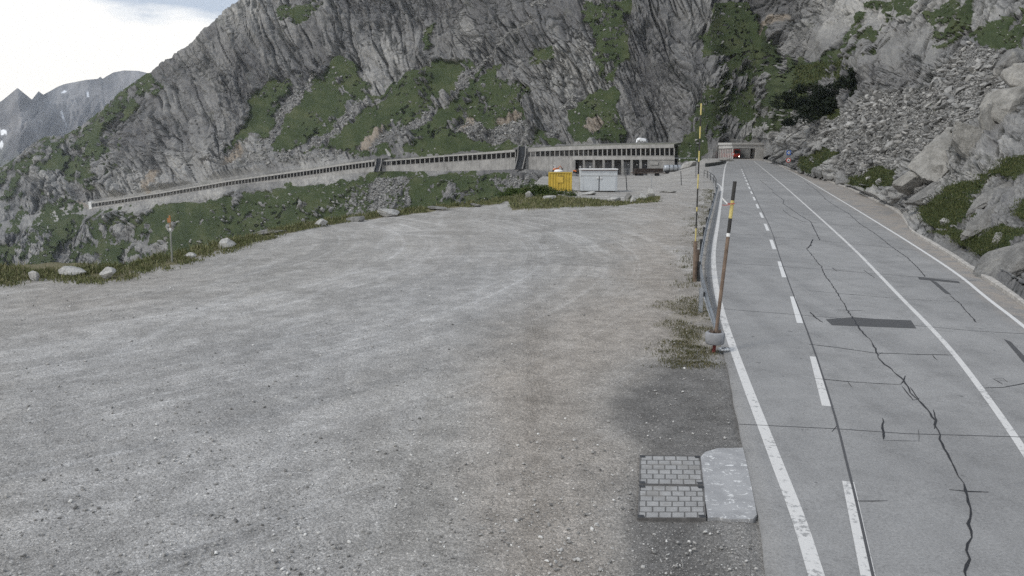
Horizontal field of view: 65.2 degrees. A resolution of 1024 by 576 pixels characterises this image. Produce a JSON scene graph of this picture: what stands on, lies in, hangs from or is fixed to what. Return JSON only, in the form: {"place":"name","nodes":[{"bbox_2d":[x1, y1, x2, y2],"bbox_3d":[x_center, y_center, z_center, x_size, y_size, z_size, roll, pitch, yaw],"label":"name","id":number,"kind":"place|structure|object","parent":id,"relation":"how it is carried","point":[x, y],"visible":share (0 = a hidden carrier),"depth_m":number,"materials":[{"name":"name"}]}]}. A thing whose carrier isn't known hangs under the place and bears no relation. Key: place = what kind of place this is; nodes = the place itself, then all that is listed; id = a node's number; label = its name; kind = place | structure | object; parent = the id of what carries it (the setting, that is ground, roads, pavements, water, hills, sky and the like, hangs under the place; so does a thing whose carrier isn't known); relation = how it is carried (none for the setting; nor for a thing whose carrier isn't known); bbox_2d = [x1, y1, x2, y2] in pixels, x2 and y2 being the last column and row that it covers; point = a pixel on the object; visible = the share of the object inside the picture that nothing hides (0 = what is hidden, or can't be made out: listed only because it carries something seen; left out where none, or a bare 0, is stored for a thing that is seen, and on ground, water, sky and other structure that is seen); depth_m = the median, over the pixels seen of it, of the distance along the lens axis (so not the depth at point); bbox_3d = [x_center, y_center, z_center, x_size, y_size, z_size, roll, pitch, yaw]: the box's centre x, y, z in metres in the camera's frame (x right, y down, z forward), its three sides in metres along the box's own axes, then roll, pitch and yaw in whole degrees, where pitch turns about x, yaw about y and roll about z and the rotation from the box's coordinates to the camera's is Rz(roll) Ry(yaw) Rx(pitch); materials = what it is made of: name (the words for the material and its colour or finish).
{"place":"outdoors","nodes":[
{"label":"outdoors","id":0,"kind":"place"},
{"bbox_2d":[0,70,146,166],"bbox_3d":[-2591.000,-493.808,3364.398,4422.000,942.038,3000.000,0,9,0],"label":"mountains","id":1,"kind":"structure","parent":0,"point":[26,121],"depth_m":3286.72,"materials":[{"name":"grey stone"}]},
{"bbox_2d":[0,0,237,100],"label":"sky","id":2,"kind":"structure","parent":0,"point":[46,45],"materials":[{"name":"white"}]},
{"bbox_2d":[0,158,770,575],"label":"gravel ground","id":3,"kind":"structure","parent":0,"point":[468,258],"depth_m":19.03,"materials":[{"name":"grey gravel"}]},
{"bbox_2d":[28,271,39,281],"bbox_3d":[-21.089,-0.452,35.307,0.510,0.626,0.421,0,9,0],"label":"boulder","id":4,"kind":"object","parent":3,"relation":"on","point":[33,275],"visible":0.94,"depth_m":35.12,"materials":[{"name":"stone"}]},
{"bbox_2d":[58,266,85,275],"bbox_3d":[-20.089,-0.682,36.481,1.400,0.691,0.894,0,9,0],"label":"boulder","id":5,"kind":"object","parent":3,"relation":"on","point":[64,270],"visible":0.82,"depth_m":36.21,"materials":[{"name":"stone"}]},
{"bbox_2d":[99,267,116,278],"bbox_3d":[-18.151,-0.652,35.927,0.760,0.595,0.541,0,9,0],"label":"boulder","id":6,"kind":"object","parent":3,"relation":"on","point":[108,272],"visible":0.91,"depth_m":35.74,"materials":[{"name":"stone"}]},
{"bbox_2d":[167,215,172,261],"bbox_3d":[-17.272,-2.416,40.485,0.170,2.503,0.115,0,9,0],"label":"marker stake","id":7,"kind":"object","parent":3,"relation":"on","point":[169,220],"visible":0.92,"depth_m":40.45,"materials":[{"name":"white paint"}]},
{"bbox_2d":[184,252,195,257],"bbox_3d":[-17.124,-1.722,42.512,0.684,0.351,0.481,0,9,0],"label":"boulder","id":8,"kind":"object","parent":3,"relation":"on","point":[190,254],"visible":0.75,"depth_m":42.39,"materials":[{"name":"stone"}]},
{"bbox_2d":[219,238,235,248],"bbox_3d":[-16.503,-2.518,46.252,1.010,0.757,0.712,2,9,12],"label":"boulder","id":9,"kind":"object","parent":3,"relation":"on","point":[226,242],"visible":0.76,"depth_m":46.03,"materials":[{"name":"stone"}]},
{"bbox_2d":[253,229,285,234],"bbox_3d":[-16.275,-3.762,53.692,1.773,0.378,1.445,2,10,14],"label":"boulder","id":10,"kind":"object","parent":3,"relation":"on","point":[265,231],"visible":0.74,"depth_m":53.19,"materials":[{"name":"grey stone"}]},
{"bbox_2d":[315,219,327,226],"bbox_3d":[-13.983,-4.694,58.301,0.896,0.711,1.019,-8,12,-42],"label":"boulder","id":11,"kind":"object","parent":3,"relation":"on","point":[322,221],"visible":0.76,"depth_m":57.91,"materials":[{"name":"stone"}]},
{"bbox_2d":[0,185,659,287],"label":"verge grass","id":12,"kind":"structure","parent":3,"relation":"on","point":[145,265],"depth_m":45.63,"materials":[{"name":"green plant"}]},
{"bbox_2d":[346,216,364,221],"bbox_3d":[-12.108,-5.249,61.799,1.398,0.562,1.207,0,9,0],"label":"boulder","id":13,"kind":"object","parent":3,"relation":"on","point":[358,219],"visible":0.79,"depth_m":61.42,"materials":[{"name":"grey stone"}]},
{"bbox_2d":[0,237,757,575],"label":"loose stones","id":14,"kind":"object","parent":3,"relation":"on","point":[174,457],"visible":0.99,"depth_m":13.35,"materials":[{"name":"grey gravel"}]},
{"bbox_2d":[377,209,399,216],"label":"boulder","id":15,"kind":"object","parent":3,"relation":"on","point":[388,212],"visible":0.94,"depth_m":65.95,"materials":[{"name":"stone"}]},
{"bbox_2d":[427,206,452,209],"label":"boulder","id":16,"kind":"object","parent":3,"relation":"on","point":[437,207],"visible":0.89,"depth_m":72.12,"materials":[{"name":"grey stone"}]},
{"bbox_2d":[470,203,481,206],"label":"boulder","id":17,"kind":"object","parent":3,"relation":"on","point":[475,205],"visible":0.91,"depth_m":75.72,"materials":[{"name":"grey stone"}]},
{"bbox_2d":[525,191,532,197],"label":"boulder","id":18,"kind":"object","parent":3,"relation":"on","point":[529,194],"visible":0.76,"depth_m":87.17,"materials":[{"name":"stone"}]},
{"bbox_2d":[493,183,577,196],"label":"shrub","id":19,"kind":"object","parent":3,"relation":"on","point":[539,189],"visible":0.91,"depth_m":90.67,"materials":[{"name":"green plant"}]},
{"bbox_2d":[543,195,555,198],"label":"boulder","id":20,"kind":"object","parent":3,"relation":"on","point":[550,196],"visible":0.62,"depth_m":84.90,"materials":[{"name":"stone"}]},
{"bbox_2d":[548,169,571,190],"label":"site container","id":21,"kind":"object","parent":3,"relation":"on","point":[558,179],"visible":0.84,"depth_m":99.91,"materials":[{"name":"metal"}]},
{"bbox_2d":[580,191,595,194],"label":"boulder","id":22,"kind":"object","parent":3,"relation":"on","point":[590,193],"visible":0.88,"depth_m":92.61,"materials":[{"name":"stone"}]},
{"bbox_2d":[579,168,617,191],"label":"site cabin","id":23,"kind":"object","parent":3,"relation":"on","point":[598,179],"visible":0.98,"depth_m":98.72,"materials":[{"name":"white paint"}]},
{"bbox_2d":[582,176,598,190],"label":"door","id":24,"kind":"structure","parent":23,"relation":"in","point":[589,183],"depth_m":98.79,"materials":[{"name":"white paint"}]},
{"bbox_2d":[599,176,615,190],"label":"door","id":25,"kind":"structure","parent":23,"relation":"in","point":[607,183],"depth_m":98.76,"materials":[{"name":"white paint"}]},
{"bbox_2d":[607,196,620,201],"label":"boulder","id":26,"kind":"object","parent":3,"relation":"on","point":[615,198],"visible":0.67,"depth_m":81.85,"materials":[{"name":"stone"}]},
{"bbox_2d":[624,193,631,199],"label":"boulder","id":27,"kind":"object","parent":3,"relation":"on","point":[628,196],"visible":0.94,"depth_m":85.59,"materials":[{"name":"grey stone"}]},
{"bbox_2d":[631,168,668,175],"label":"flatbed trailer","id":28,"kind":"object","parent":3,"relation":"on","point":[641,171],"visible":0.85,"depth_m":232.69,"materials":[{"name":"metal"}]},
{"bbox_2d":[646,188,654,197],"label":"boulder","id":29,"kind":"object","parent":3,"relation":"on","point":[650,191],"visible":0.69,"depth_m":88.08,"materials":[{"name":"stone"}]},
{"bbox_2d":[659,190,675,192],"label":"boulder","id":30,"kind":"object","parent":3,"relation":"on","point":[668,191],"visible":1,"depth_m":97.54,"materials":[{"name":"stone"}]},
{"bbox_2d":[639,455,703,484],"bbox_3d":[2.952,3.403,14.858,1.163,0.111,1.530,2,9,9],"label":"inspection cover","id":31,"kind":"object","parent":3,"relation":"on","point":[670,469],"visible":0.93,"depth_m":14.80,"materials":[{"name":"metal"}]},
{"bbox_2d":[637,485,705,521],"bbox_3d":[2.710,3.639,13.554,1.372,0.109,1.283,0,9,0],"label":"inspection cover","id":32,"kind":"object","parent":3,"relation":"on","point":[676,503],"visible":1,"depth_m":13.45,"materials":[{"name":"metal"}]},
{"bbox_2d":[663,165,681,172],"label":"tank wagon","id":33,"kind":"object","parent":3,"relation":"on","point":[670,168],"visible":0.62,"depth_m":224.70,"materials":[{"name":"metal"}]},
{"bbox_2d":[644,188,727,369],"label":"roadside weeds","id":34,"kind":"object","parent":3,"relation":"on","point":[694,352],"visible":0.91,"depth_m":25.16,"materials":[{"name":"green plant"}]},
{"bbox_2d":[680,161,696,168],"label":"boulder","id":35,"kind":"object","parent":3,"relation":"on","point":[688,164],"visible":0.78,"depth_m":218.56,"materials":[{"name":"stone"}]},
{"bbox_2d":[693,241,696,281],"bbox_3d":[8.023,-1.029,35.086,0.186,2.069,0.164,-2,10,-14],"label":"wooden post","id":36,"kind":"object","parent":3,"relation":"on","point":[694,261],"visible":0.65,"depth_m":35.00,"materials":[{"name":"brown wood"}]},
{"bbox_2d":[695,90,702,240],"bbox_3d":[8.022,-4.354,34.543,0.100,8.205,0.061,0,9,0],"label":"snow pole","id":37,"kind":"object","parent":3,"relation":"on","point":[698,165],"visible":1,"depth_m":34.36,"materials":[{"name":"black paint"}]},
{"bbox_2d":[697,186,717,328],"bbox_3d":[15.617,-5.602,62.544,0.954,2.276,77.888,2,10,14],"label":"guard rail","id":38,"kind":"object","parent":3,"relation":"on","point":[703,292],"visible":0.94,"depth_m":32.83,"materials":[{"name":"metal"}]},
{"bbox_2d":[704,170,715,187],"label":"railing","id":39,"kind":"object","parent":3,"relation":"on","point":[710,177],"visible":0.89,"depth_m":128.97,"materials":[{"name":"metal"}]},
{"bbox_2d":[705,160,725,166],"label":"guard wall","id":40,"kind":"structure","parent":3,"relation":"on","point":[714,163],"depth_m":209.53,"materials":[{"name":"concrete"}]},
{"bbox_2d":[705,181,736,351],"bbox_3d":[5.899,-0.489,22.859,0.632,5.085,0.570,-7,12,-37],"label":"snow pole","id":41,"kind":"object","parent":3,"relation":"on","point":[715,337],"visible":0.98,"depth_m":22.88,"materials":[{"name":"brown wood"}]},
{"bbox_2d":[719,157,732,160],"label":"boulder","id":42,"kind":"object","parent":3,"relation":"on","point":[725,158],"visible":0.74,"depth_m":257.99,"materials":[{"name":"stone"}]},
{"bbox_2d":[701,448,756,522],"bbox_3d":[3.864,3.503,14.434,0.852,0.175,3.239,2,9,11],"label":"concrete patch","id":43,"kind":"object","parent":3,"relation":"on","point":[728,492],"visible":0.84,"depth_m":14.11,"materials":[{"name":"grey concrete"}]},
{"bbox_2d":[718,143,762,158],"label":"tunnel portal","id":44,"kind":"object","parent":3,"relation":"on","point":[756,150],"visible":0.67,"depth_m":297.90,"materials":[{"name":"concrete"}]},
{"bbox_2d":[786,150,790,170],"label":"road sign","id":45,"kind":"object","parent":3,"relation":"on","point":[788,160],"visible":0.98,"depth_m":170.54,"materials":[{"name":"metal"}]},
{"bbox_2d":[0,0,1023,298],"bbox_3d":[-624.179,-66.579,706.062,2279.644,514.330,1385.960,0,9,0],"label":"mountainside","id":46,"kind":"structure","parent":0,"point":[188,122],"depth_m":460.86,"materials":[{"name":"grey stone"}]},
{"bbox_2d":[88,158,387,208],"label":"rockfall gallery","id":47,"kind":"object","parent":46,"relation":"on","point":[356,167],"visible":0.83,"depth_m":505.25,"materials":[{"name":"concrete"}]},
{"bbox_2d":[373,158,381,171],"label":"rockfall chute","id":48,"kind":"object","parent":46,"relation":"on","point":[378,164],"visible":1,"depth_m":449.09,"materials":[{"name":"concrete"}]},
{"bbox_2d":[213,0,587,214],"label":"scree chute debris","id":49,"kind":"object","parent":46,"relation":"on","point":[382,188],"visible":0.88,"depth_m":453.63,"materials":[{"name":"stone"}]},
{"bbox_2d":[382,149,525,171],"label":"rockfall gallery","id":50,"kind":"object","parent":46,"relation":"on","point":[498,160],"visible":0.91,"depth_m":422.93,"materials":[{"name":"concrete"}]},
{"bbox_2d":[1,0,1023,263],"bbox_3d":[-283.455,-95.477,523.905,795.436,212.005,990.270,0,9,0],"label":"stray stones","id":51,"kind":"object","parent":46,"relation":"on","point":[523,110],"visible":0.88,"depth_m":431.99,"materials":[{"name":"grey stone"}]},
{"bbox_2d":[514,146,525,169],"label":"rockfall chute","id":52,"kind":"object","parent":46,"relation":"on","point":[521,156],"visible":1,"depth_m":384.52,"materials":[{"name":"concrete"}]},
{"bbox_2d":[526,143,680,174],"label":"rockfall gallery","id":53,"kind":"object","parent":46,"relation":"on","point":[625,159],"visible":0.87,"depth_m":343.90,"materials":[{"name":"concrete"}]},
{"bbox_2d":[576,162,582,173],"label":"garage door","id":54,"kind":"structure","parent":53,"relation":"in","point":[578,164],"depth_m":359.81,"materials":[{"name":"grey metal"}]},
{"bbox_2d":[585,162,592,166],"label":"garage door","id":55,"kind":"structure","parent":53,"relation":"in","point":[587,164],"depth_m":354.58,"materials":[{"name":"grey metal"}]},
{"bbox_2d":[595,162,601,166],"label":"garage door","id":56,"kind":"structure","parent":53,"relation":"in","point":[597,164],"depth_m":349.64,"materials":[{"name":"grey metal"}]},
{"bbox_2d":[605,162,611,166],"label":"garage door","id":57,"kind":"structure","parent":53,"relation":"in","point":[607,164],"depth_m":345.73,"materials":[{"name":"grey metal"}]},
{"bbox_2d":[614,162,620,174],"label":"garage door","id":58,"kind":"structure","parent":53,"relation":"in","point":[616,164],"depth_m":342.83,"materials":[{"name":"grey metal"}]},
{"bbox_2d":[624,162,629,174],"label":"garage door","id":59,"kind":"structure","parent":53,"relation":"in","point":[626,170],"depth_m":340.25,"materials":[{"name":"grey metal"}]},
{"bbox_2d":[633,162,638,174],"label":"garage door","id":60,"kind":"structure","parent":53,"relation":"in","point":[634,163],"depth_m":337.68,"materials":[{"name":"grey metal"}]},
{"bbox_2d":[636,138,647,142],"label":"car","id":61,"kind":"object","parent":53,"relation":"on","point":[642,139],"visible":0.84,"depth_m":345.60,"materials":[{"name":"white"}]},
{"bbox_2d":[642,162,646,174],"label":"garage door","id":62,"kind":"structure","parent":53,"relation":"in","point":[643,163],"depth_m":335.75,"materials":[{"name":"grey metal"}]},
{"bbox_2d":[768,82,839,126],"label":"dwarf pine","id":63,"kind":"object","parent":46,"relation":"on","point":[819,101],"visible":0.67,"depth_m":149.44,"materials":[{"name":"green wood"}]},
{"bbox_2d":[832,67,857,96],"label":"dwarf pine","id":64,"kind":"object","parent":46,"relation":"on","point":[846,83],"visible":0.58,"depth_m":139.29,"materials":[{"name":"green wood"}]},
{"bbox_2d":[783,53,1023,256],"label":"slope tufts","id":65,"kind":"object","parent":46,"relation":"on","point":[869,172],"visible":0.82,"depth_m":51.72,"materials":[{"name":"green plant"}]},
{"bbox_2d":[805,41,1006,176],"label":"scree","id":66,"kind":"structure","parent":46,"relation":"on","point":[951,102],"depth_m":85.91,"materials":[{"name":"stone"}]},
{"bbox_2d":[995,48,1023,79],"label":"granite block","id":67,"kind":"structure","parent":66,"relation":"on","point":[1010,57],"depth_m":64.69,"materials":[{"name":"grey stone"}]},
{"bbox_2d":[892,170,922,195],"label":"granite block","id":68,"kind":"structure","parent":46,"relation":"on","point":[907,183],"depth_m":64.99,"materials":[{"name":"grey stone"}]},
{"bbox_2d":[904,182,939,206],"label":"granite block","id":69,"kind":"structure","parent":46,"relation":"on","point":[918,198],"depth_m":59.85,"materials":[{"name":"grey stone"}]},
{"bbox_2d":[907,127,951,184],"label":"granite block","id":70,"kind":"structure","parent":46,"relation":"on","point":[927,159],"depth_m":64.05,"materials":[{"name":"grey stone"}]},
{"bbox_2d":[930,165,943,181],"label":"granite block","id":71,"kind":"structure","parent":46,"relation":"on","point":[938,169],"depth_m":62.52,"materials":[{"name":"grey stone"}]},
{"bbox_2d":[940,218,949,225],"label":"granite block","id":72,"kind":"structure","parent":46,"relation":"on","point":[942,221],"depth_m":50.00,"materials":[{"name":"grey stone"}]},
{"bbox_2d":[951,121,982,158],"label":"granite block","id":73,"kind":"structure","parent":46,"relation":"on","point":[965,138],"depth_m":57.47,"materials":[{"name":"grey stone"}]},
{"bbox_2d":[960,201,1001,240],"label":"granite block","id":74,"kind":"structure","parent":46,"relation":"on","point":[983,220],"depth_m":42.95,"materials":[{"name":"grey stone"}]},
{"bbox_2d":[979,101,996,130],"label":"granite block","id":75,"kind":"structure","parent":46,"relation":"on","point":[987,122],"depth_m":57.19,"materials":[{"name":"grey stone"}]},
{"bbox_2d":[966,181,1010,216],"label":"granite block","id":76,"kind":"structure","parent":46,"relation":"on","point":[981,200],"depth_m":46.10,"materials":[{"name":"grey stone"}]},
{"bbox_2d":[992,232,1002,242],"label":"granite block","id":77,"kind":"structure","parent":46,"relation":"on","point":[996,236],"depth_m":38.89,"materials":[{"name":"grey stone"}]},
{"bbox_2d":[972,241,1023,277],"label":"granite block","id":78,"kind":"structure","parent":46,"relation":"on","point":[1009,259],"depth_m":35.57,"materials":[{"name":"grey stone"}]},
{"bbox_2d":[979,86,1023,123],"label":"granite block","id":79,"kind":"structure","parent":46,"relation":"on","point":[1005,101],"depth_m":56.82,"materials":[{"name":"grey stone"}]},
{"bbox_2d":[1000,63,1023,87],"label":"granite block","id":80,"kind":"structure","parent":79,"relation":"on","point":[1012,75],"depth_m":58.61,"materials":[{"name":"grey stone"}]},
{"bbox_2d":[704,158,1023,575],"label":"road","id":81,"kind":"structure","parent":0,"point":[874,357],"depth_m":20.09,"materials":[{"name":"grey asphalt"}]},
{"bbox_2d":[718,347,729,350],"bbox_3d":[6.202,1.786,23.425,0.270,0.060,0.220,-1,9,-6],"label":"ground plate","id":82,"kind":"object","parent":81,"relation":"on","point":[724,349],"visible":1,"depth_m":23.33,"materials":[{"name":"white paint"}]},
{"bbox_2d":[721,149,739,158],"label":"red coach","id":83,"kind":"object","parent":81,"relation":"on","point":[736,152],"visible":0.5,"depth_m":298.43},
{"bbox_2d":[766,161,1023,306],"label":"kerb","id":84,"kind":"structure","parent":81,"relation":"on","point":[994,282],"depth_m":42.26,"materials":[{"name":"concrete"}]}
]}

